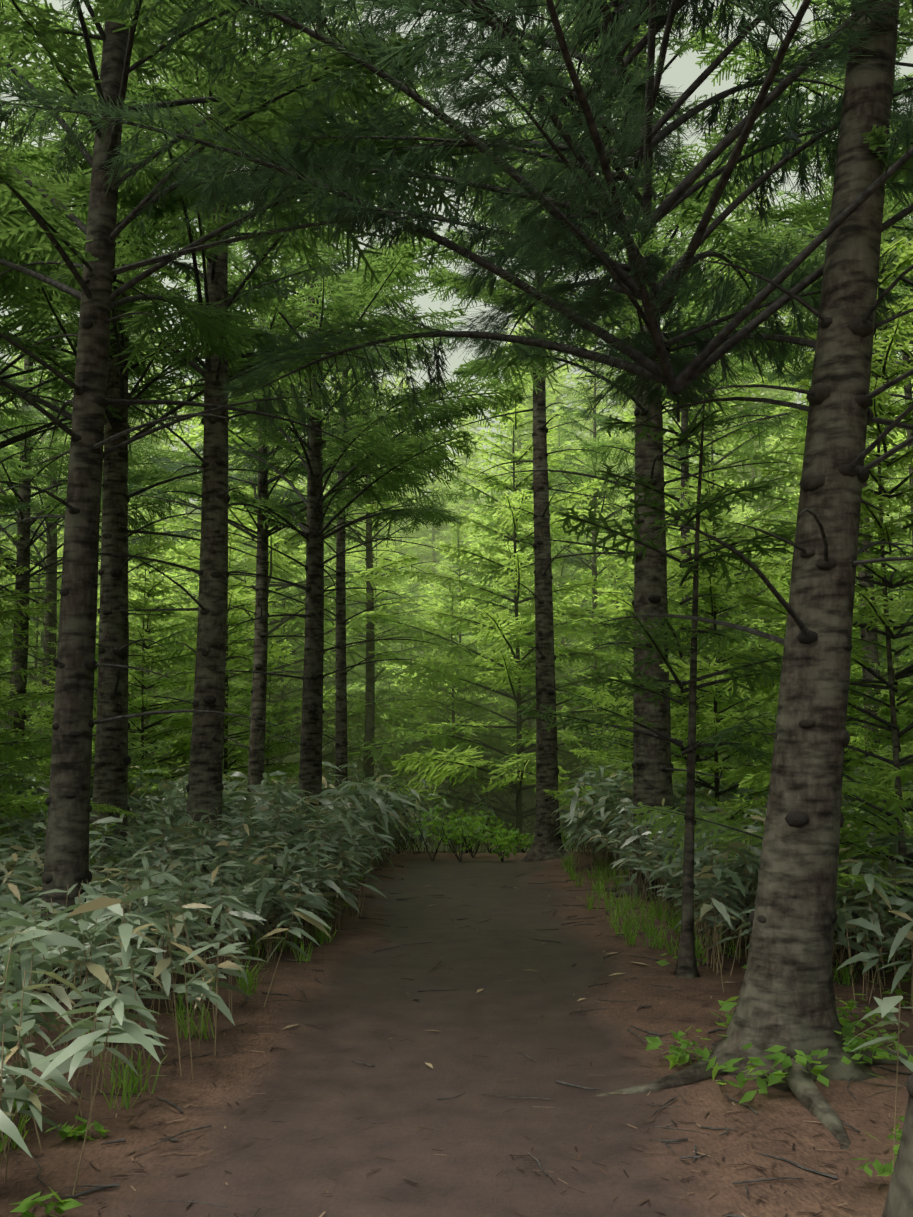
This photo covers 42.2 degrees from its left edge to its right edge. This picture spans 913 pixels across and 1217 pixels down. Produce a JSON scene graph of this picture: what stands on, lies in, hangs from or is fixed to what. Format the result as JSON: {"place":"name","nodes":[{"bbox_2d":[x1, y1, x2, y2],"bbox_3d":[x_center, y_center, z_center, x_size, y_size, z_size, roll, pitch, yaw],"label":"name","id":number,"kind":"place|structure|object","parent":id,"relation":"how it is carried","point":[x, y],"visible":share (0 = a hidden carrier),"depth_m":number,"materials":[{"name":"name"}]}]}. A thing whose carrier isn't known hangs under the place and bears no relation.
{"place":"outdoors","nodes":[
{"label":"outdoors","id":0,"kind":"place"},
{"bbox_2d":[0,840,912,1216],"bbox_3d":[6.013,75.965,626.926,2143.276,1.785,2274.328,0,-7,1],"label":"ground","id":1,"kind":"structure","parent":0,"point":[290,1124],"depth_m":5.20,"materials":[{"name":"soil"}]},
{"bbox_2d":[0,494,32,517],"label":"tree","id":2,"kind":"object","parent":1,"relation":"on","point":[13,506],"visible":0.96,"depth_m":17.84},
{"bbox_2d":[0,624,53,816],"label":"tree","id":3,"kind":"object","parent":1,"relation":"on","point":[10,731],"visible":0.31,"depth_m":14.42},
{"bbox_2d":[0,467,58,665],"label":"tree","id":4,"kind":"object","parent":1,"relation":"on","point":[12,520],"depth_m":39.56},
{"bbox_2d":[0,511,58,750],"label":"tree","id":5,"kind":"object","parent":1,"relation":"on","point":[8,656],"visible":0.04,"depth_m":25.60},
{"bbox_2d":[0,490,99,755],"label":"tree","id":6,"kind":"object","parent":1,"relation":"on","point":[31,579],"depth_m":28.19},
{"bbox_2d":[0,313,101,652],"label":"tree","id":7,"kind":"object","parent":1,"relation":"on","point":[37,436],"depth_m":49.00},
{"bbox_2d":[0,493,129,758],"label":"tree","id":8,"kind":"object","parent":1,"relation":"on","point":[36,584],"depth_m":24.87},
{"bbox_2d":[0,484,151,872],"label":"tree","id":9,"kind":"object","parent":1,"relation":"on","point":[23,744],"visible":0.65,"depth_m":10.72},
{"bbox_2d":[0,929,167,1194],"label":"bamboo plant","id":10,"kind":"object","parent":1,"relation":"on","point":[78,1048],"visible":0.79,"depth_m":4.39,"materials":[{"name":"green plant"}]},
{"bbox_2d":[2,628,167,812],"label":"tree","id":11,"kind":"object","parent":1,"relation":"on","point":[43,687],"visible":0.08,"depth_m":17.28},
{"bbox_2d":[0,597,178,836],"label":"tree","id":12,"kind":"object","parent":1,"relation":"on","point":[134,749],"visible":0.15,"depth_m":15.02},
{"bbox_2d":[0,136,181,299],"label":"tree","id":13,"kind":"object","parent":1,"relation":"on","point":[157,213],"visible":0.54,"depth_m":9.72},
{"bbox_2d":[0,141,200,757],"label":"tree","id":14,"kind":"object","parent":1,"relation":"on","point":[9,529],"depth_m":22.53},
{"bbox_2d":[0,53,201,791],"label":"tree","id":15,"kind":"object","parent":1,"relation":"on","point":[134,478],"depth_m":19.00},
{"bbox_2d":[0,0,228,589],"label":"tree","id":16,"kind":"object","parent":1,"relation":"on","point":[19,419],"depth_m":13.77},
{"bbox_2d":[45,328,199,633],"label":"tree","id":17,"kind":"object","parent":1,"relation":"on","point":[162,445],"depth_m":49.78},
{"bbox_2d":[57,269,197,586],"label":"tree","id":18,"kind":"object","parent":1,"relation":"on","point":[144,449],"depth_m":53.74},
{"bbox_2d":[90,645,176,788],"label":"tree","id":19,"kind":"object","parent":1,"relation":"on","point":[139,720],"visible":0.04,"depth_m":20.97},
{"bbox_2d":[32,514,248,800],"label":"tree","id":20,"kind":"object","parent":1,"relation":"on","point":[178,705],"depth_m":19.28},
{"bbox_2d":[94,592,187,745],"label":"tree","id":21,"kind":"object","parent":1,"relation":"on","point":[145,672],"visible":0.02,"depth_m":27.11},
{"bbox_2d":[95,549,190,736],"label":"tree","id":22,"kind":"object","parent":1,"relation":"on","point":[134,593],"depth_m":30.68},
{"bbox_2d":[98,497,188,688],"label":"tree","id":23,"kind":"object","parent":1,"relation":"on","point":[137,544],"visible":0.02,"depth_m":45.74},
{"bbox_2d":[93,572,235,787],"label":"tree","id":24,"kind":"object","parent":1,"relation":"on","point":[153,577],"depth_m":24.97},
{"bbox_2d":[98,454,231,729],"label":"tree","id":25,"kind":"object","parent":1,"relation":"on","point":[177,509],"depth_m":39.72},
{"bbox_2d":[142,384,199,577],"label":"tree","id":26,"kind":"object","parent":1,"relation":"on","point":[180,441],"depth_m":80.90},
{"bbox_2d":[150,413,235,605],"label":"tree","id":27,"kind":"object","parent":1,"relation":"on","point":[186,439],"depth_m":52.42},
{"bbox_2d":[0,3,389,886],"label":"tree","id":28,"kind":"object","parent":1,"relation":"on","point":[30,297],"depth_m":12.39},
{"bbox_2d":[23,417,390,785],"bbox_3d":[-5.699,0.296,29.189,8.337,11.789,9.705,-2,-7,18],"label":"tree","id":29,"kind":"object","parent":1,"relation":"on","point":[184,546],"visible":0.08,"depth_m":28.91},
{"bbox_2d":[146,578,270,760],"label":"tree","id":30,"kind":"object","parent":1,"relation":"on","point":[197,590],"depth_m":32.51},
{"bbox_2d":[0,0,469,899],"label":"tree","id":31,"kind":"object","parent":1,"relation":"on","point":[284,254],"depth_m":11.48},
{"bbox_2d":[144,534,327,803],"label":"tree","id":32,"kind":"object","parent":1,"relation":"on","point":[240,758],"depth_m":21.21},
{"bbox_2d":[168,414,303,603],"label":"tree","id":33,"kind":"object","parent":1,"relation":"on","point":[284,533],"depth_m":56.01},
{"bbox_2d":[130,425,363,770],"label":"tree","id":34,"kind":"object","parent":1,"relation":"on","point":[296,551],"depth_m":35.32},
{"bbox_2d":[0,0,516,1001],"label":"tree","id":35,"kind":"object","parent":1,"relation":"on","point":[51,44],"depth_m":7.46,"materials":[{"name":"plant"}]},
{"bbox_2d":[228,660,300,785],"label":"tree","id":36,"kind":"object","parent":1,"relation":"on","point":[274,713],"depth_m":22.95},
{"bbox_2d":[25,239,510,793],"bbox_3d":[-4.723,-1.439,26.105,9.881,13.926,11.502,-6,-9,44],"label":"tree","id":37,"kind":"object","parent":1,"relation":"on","point":[287,541],"depth_m":24.89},
{"bbox_2d":[179,529,364,783],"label":"tree","id":38,"kind":"object","parent":1,"relation":"on","point":[285,688],"depth_m":27.54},
{"bbox_2d":[244,329,306,559],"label":"tree","id":39,"kind":"object","parent":1,"relation":"on","point":[285,483],"depth_m":70.84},
{"bbox_2d":[101,57,449,801],"bbox_3d":[-2.784,-2.514,18.855,5.276,13.076,5.329,5,-9,-38],"label":"tree","id":40,"kind":"object","parent":1,"relation":"on","point":[372,492],"depth_m":18.05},
{"bbox_2d":[223,574,354,785],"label":"tree","id":41,"kind":"object","parent":1,"relation":"on","point":[288,757],"depth_m":31.07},
{"bbox_2d":[232,484,412,788],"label":"tree","id":42,"kind":"object","parent":1,"relation":"on","point":[350,687],"visible":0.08,"depth_m":34.44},
{"bbox_2d":[140,0,524,808],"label":"tree","id":43,"kind":"object","parent":1,"relation":"on","point":[353,282],"depth_m":15.83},
{"bbox_2d":[228,448,439,759],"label":"tree","id":44,"kind":"object","parent":1,"relation":"on","point":[329,551],"depth_m":36.77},
{"bbox_2d":[285,547,398,756],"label":"tree","id":45,"kind":"object","parent":1,"relation":"on","point":[333,552],"depth_m":39.78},
{"bbox_2d":[241,117,475,795],"bbox_3d":[-2.025,-2.744,21.387,4.520,14.580,3.998,-1,-7,10],"label":"tree","id":46,"kind":"object","parent":1,"relation":"on","point":[340,693],"depth_m":20.95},
{"bbox_2d":[286,364,432,756],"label":"tree","id":47,"kind":"object","parent":1,"relation":"on","point":[378,548],"depth_m":48.95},
{"bbox_2d":[299,375,423,646],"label":"tree","id":48,"kind":"object","parent":1,"relation":"on","point":[383,532],"depth_m":55.38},
{"bbox_2d":[269,237,470,782],"bbox_3d":[-1.882,-1.464,25.373,4.502,13.565,4.039,2,-7,-17],"label":"tree","id":49,"kind":"object","parent":1,"relation":"on","point":[368,767],"depth_m":25.11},
{"bbox_2d":[136,798,609,862],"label":"shrubs","id":50,"kind":"object","parent":1,"relation":"on","point":[463,831],"visible":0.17,"depth_m":17.40,"materials":[{"name":"green plant"}]},
{"bbox_2d":[267,501,498,806],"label":"tree","id":51,"kind":"object","parent":1,"relation":"on","point":[354,673],"depth_m":29.10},
{"bbox_2d":[325,492,456,758],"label":"tree","id":52,"kind":"object","parent":1,"relation":"on","point":[407,545],"depth_m":40.98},
{"bbox_2d":[352,648,432,850],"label":"tree","id":53,"kind":"object","parent":1,"relation":"on","point":[387,662],"depth_m":32.68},
{"bbox_2d":[329,549,466,759],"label":"tree","id":54,"kind":"object","parent":1,"relation":"on","point":[412,580],"depth_m":38.48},
{"bbox_2d":[347,621,448,790],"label":"tree","id":55,"kind":"object","parent":1,"relation":"on","point":[395,664],"depth_m":35.69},
{"bbox_2d":[359,359,460,681],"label":"tree","id":56,"kind":"object","parent":1,"relation":"on","point":[407,493],"depth_m":58.19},
{"bbox_2d":[396,411,471,674],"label":"tree","id":57,"kind":"object","parent":1,"relation":"on","point":[425,556],"depth_m":55.50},
{"bbox_2d":[420,476,469,653],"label":"tree","id":58,"kind":"object","parent":1,"relation":"on","point":[438,534],"depth_m":64.52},
{"bbox_2d":[347,522,563,851],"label":"tree","id":59,"kind":"object","parent":1,"relation":"on","point":[471,609],"depth_m":30.27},
{"bbox_2d":[0,0,912,1091],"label":"tree","id":60,"kind":"object","parent":1,"relation":"on","point":[590,152],"depth_m":5.98,"materials":[{"name":"plant"}]},
{"bbox_2d":[0,781,912,1182],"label":"bamboo undergrowth","id":61,"kind":"object","parent":1,"relation":"on","point":[256,871],"visible":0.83,"depth_m":7.73,"materials":[{"name":"green plant"}]},
{"bbox_2d":[0,760,912,875],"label":"shrubs","id":62,"kind":"object","parent":1,"relation":"on","point":[403,806],"visible":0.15,"depth_m":15.51,"materials":[{"name":"green plant"}]},
{"bbox_2d":[0,852,912,1216],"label":"herbs","id":63,"kind":"object","parent":1,"relation":"on","point":[852,1042],"visible":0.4,"depth_m":5.57,"materials":[{"name":"green plant"}]},
{"bbox_2d":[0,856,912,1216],"bbox_3d":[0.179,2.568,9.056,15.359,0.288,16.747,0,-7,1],"label":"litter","id":64,"kind":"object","parent":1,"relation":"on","point":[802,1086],"visible":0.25,"depth_m":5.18,"materials":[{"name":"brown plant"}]},
{"bbox_2d":[418,380,496,653],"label":"tree","id":65,"kind":"object","parent":1,"relation":"on","point":[473,465],"depth_m":61.60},
{"bbox_2d":[429,403,487,572],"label":"tree","id":66,"kind":"object","parent":1,"relation":"on","point":[457,489],"depth_m":77.42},
{"bbox_2d":[437,411,492,570],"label":"tree","id":67,"kind":"object","parent":1,"relation":"on","point":[478,430],"depth_m":86.88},
{"bbox_2d":[375,589,566,850],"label":"tree","id":68,"kind":"object","parent":1,"relation":"on","point":[447,717],"depth_m":27.04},
{"bbox_2d":[428,594,525,849],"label":"tree","id":69,"kind":"object","parent":1,"relation":"on","point":[479,651],"depth_m":34.25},
{"bbox_2d":[383,480,571,764],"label":"tree","id":70,"kind":"object","parent":1,"relation":"on","point":[434,604],"depth_m":37.98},
{"bbox_2d":[441,535,531,728],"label":"tree","id":71,"kind":"object","parent":1,"relation":"on","point":[473,540],"depth_m":40.98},
{"bbox_2d":[378,424,620,850],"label":"tree","id":72,"kind":"object","parent":1,"relation":"on","point":[508,547],"depth_m":32.00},
{"bbox_2d":[428,307,590,656],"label":"tree","id":73,"kind":"object","parent":1,"relation":"on","point":[518,433],"depth_m":50.56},
{"bbox_2d":[402,416,630,848],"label":"tree","id":74,"kind":"object","parent":1,"relation":"on","point":[562,446],"depth_m":34.24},
{"bbox_2d":[435,559,605,850],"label":"tree","id":75,"kind":"object","parent":1,"relation":"on","point":[508,702],"depth_m":28.54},
{"bbox_2d":[468,314,586,574],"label":"tree","id":76,"kind":"object","parent":1,"relation":"on","point":[527,435],"depth_m":66.30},
{"bbox_2d":[445,436,627,780],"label":"tree","id":77,"kind":"object","parent":1,"relation":"on","point":[568,642],"depth_m":36.85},
{"bbox_2d":[476,307,602,624],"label":"tree","id":78,"kind":"object","parent":1,"relation":"on","point":[557,400],"visible":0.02,"depth_m":54.57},
{"bbox_2d":[349,368,745,852],"bbox_3d":[1.780,-0.263,24.898,7.838,11.098,9.124,0,-7,4],"label":"tree","id":79,"kind":"object","parent":1,"relation":"on","point":[510,674],"depth_m":24.26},
{"bbox_2d":[392,0,709,860],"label":"tree","id":80,"kind":"object","parent":1,"relation":"on","point":[547,844],"depth_m":17.39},
{"bbox_2d":[482,277,620,610],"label":"tree","id":81,"kind":"object","parent":1,"relation":"on","point":[557,388],"depth_m":61.11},
{"bbox_2d":[501,331,680,850],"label":"tree","id":82,"kind":"object","parent":1,"relation":"on","point":[578,562],"depth_m":27.13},
{"bbox_2d":[563,369,620,617],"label":"tree","id":83,"kind":"object","parent":1,"relation":"on","point":[591,419],"depth_m":56.48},
{"bbox_2d":[465,468,730,819],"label":"tree","id":84,"kind":"object","parent":1,"relation":"on","point":[612,575],"depth_m":30.60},
{"bbox_2d":[565,338,631,510],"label":"tree","id":85,"kind":"object","parent":1,"relation":"on","point":[576,374],"depth_m":65.62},
{"bbox_2d":[528,475,701,776],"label":"tree","id":86,"kind":"object","parent":1,"relation":"on","point":[665,487],"depth_m":36.21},
{"bbox_2d":[564,375,677,652],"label":"tree","id":87,"kind":"object","parent":1,"relation":"on","point":[631,412],"depth_m":48.22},
{"bbox_2d":[557,325,691,581],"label":"tree","id":88,"kind":"object","parent":1,"relation":"on","point":[613,435],"depth_m":51.37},
{"bbox_2d":[583,455,676,729],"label":"tree","id":89,"kind":"object","parent":1,"relation":"on","point":[633,463],"depth_m":43.74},
{"bbox_2d":[563,536,731,752],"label":"tree","id":90,"kind":"object","parent":1,"relation":"on","point":[622,587],"visible":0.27,"depth_m":18.81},
{"bbox_2d":[559,623,737,813],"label":"tree","id":91,"kind":"object","parent":1,"relation":"on","point":[596,753],"visible":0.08,"depth_m":19.91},
{"bbox_2d":[513,310,795,978],"bbox_3d":[1.744,0.232,7.866,2.240,4.767,1.896,5,-9,-39],"label":"tree","id":92,"kind":"object","parent":1,"relation":"on","point":[653,638],"depth_m":7.91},
{"bbox_2d":[534,480,778,806],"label":"tree","id":93,"kind":"object","parent":1,"relation":"on","point":[678,696],"depth_m":18.04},
{"bbox_2d":[421,0,899,900],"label":"tree","id":94,"kind":"object","parent":1,"relation":"on","point":[470,370],"depth_m":12.59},
{"bbox_2d":[543,448,789,835],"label":"tree","id":95,"kind":"object","parent":1,"relation":"on","point":[676,733],"depth_m":14.97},
{"bbox_2d":[561,488,779,809],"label":"tree","id":96,"kind":"object","parent":1,"relation":"on","point":[742,591],"visible":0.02,"depth_m":27.33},
{"bbox_2d":[558,116,795,767],"bbox_3d":[4.381,-2.530,22.331,4.722,14.580,3.884,-4,-8,31],"label":"tree","id":97,"kind":"object","parent":1,"relation":"on","point":[737,368],"depth_m":22.38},
{"bbox_2d":[581,474,779,764],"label":"tree","id":98,"kind":"object","parent":1,"relation":"on","point":[679,533],"depth_m":31.13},
{"bbox_2d":[478,244,911,791],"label":"tree","id":99,"kind":"object","parent":1,"relation":"on","point":[627,567],"depth_m":25.08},
{"bbox_2d":[627,177,805,640],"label":"tree","id":100,"kind":"object","parent":1,"relation":"on","point":[748,511],"depth_m":47.82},
{"bbox_2d":[680,335,794,588],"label":"tree","id":101,"kind":"object","parent":1,"relation":"on","point":[768,390],"depth_m":51.87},
{"bbox_2d":[622,312,912,782],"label":"tree","id":102,"kind":"object","parent":1,"relation":"on","point":[797,430],"visible":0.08,"depth_m":25.02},
{"bbox_2d":[730,298,812,522],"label":"tree","id":103,"kind":"object","parent":1,"relation":"on","point":[794,399],"depth_m":57.88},
{"bbox_2d":[631,204,912,959],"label":"tree","id":104,"kind":"object","parent":1,"relation":"on","point":[878,408],"depth_m":8.74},
{"bbox_2d":[647,0,912,584],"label":"tree","id":105,"kind":"object","parent":1,"relation":"on","point":[746,236],"depth_m":10.85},
{"bbox_2d":[691,1,912,793],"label":"tree","id":106,"kind":"object","parent":1,"relation":"on","point":[891,210],"depth_m":15.85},
{"bbox_2d":[706,515,904,788],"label":"tree","id":107,"kind":"object","parent":1,"relation":"on","point":[773,627],"visible":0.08,"depth_m":21.01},
{"bbox_2d":[705,570,912,797],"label":"tree","id":108,"kind":"object","parent":1,"relation":"on","point":[855,668],"visible":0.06,"depth_m":18.97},
{"bbox_2d":[707,393,912,756],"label":"tree","id":109,"kind":"object","parent":1,"relation":"on","point":[789,495],"visible":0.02,"depth_m":31.12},
{"bbox_2d":[762,56,912,591],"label":"tree","id":110,"kind":"object","parent":1,"relation":"on","point":[904,387],"depth_m":20.40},
{"bbox_2d":[776,195,912,642],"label":"tree","id":111,"kind":"object","parent":1,"relation":"on","point":[895,515],"depth_m":47.71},
{"bbox_2d":[841,590,912,843],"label":"tree","id":112,"kind":"object","parent":1,"relation":"on","point":[908,594],"visible":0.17,"depth_m":12.39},
{"bbox_2d":[841,644,912,880],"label":"tree","id":113,"kind":"object","parent":1,"relation":"on","point":[883,711],"depth_m":13.42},
{"bbox_2d":[850,484,912,746],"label":"tree","id":114,"kind":"object","parent":1,"relation":"on","point":[898,564],"visible":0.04,"depth_m":24.64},
{"bbox_2d":[855,522,908,736],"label":"tree","id":115,"kind":"object","parent":1,"relation":"on","point":[894,597],"depth_m":27.13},
{"bbox_2d":[856,451,912,721],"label":"tree","id":116,"kind":"object","parent":1,"relation":"on","point":[900,509],"depth_m":29.37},
{"bbox_2d":[857,511,912,721],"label":"tree","id":117,"kind":"object","parent":1,"relation":"on","point":[899,596],"visible":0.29,"depth_m":15.97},
{"bbox_2d":[861,121,912,188],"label":"tree","id":118,"kind":"object","parent":1,"relation":"on","point":[874,141],"visible":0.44,"depth_m":5.92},
{"bbox_2d":[878,506,912,766],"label":"tree","id":119,"kind":"object","parent":1,"relation":"on","point":[906,604],"visible":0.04,"depth_m":25.19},
{"bbox_2d":[881,618,912,729],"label":"tree","id":120,"kind":"object","parent":1,"relation":"on","point":[902,657],"visible":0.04,"depth_m":21.98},
{"bbox_2d":[882,1074,912,1216],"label":"tree","id":121,"kind":"object","parent":1,"relation":"on","point":[899,1201],"visible":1,"depth_m":2.30,"materials":[{"name":"brown plant"}]},
{"bbox_2d":[0,0,912,566],"label":"sky","id":122,"kind":"structure","parent":0,"point":[683,71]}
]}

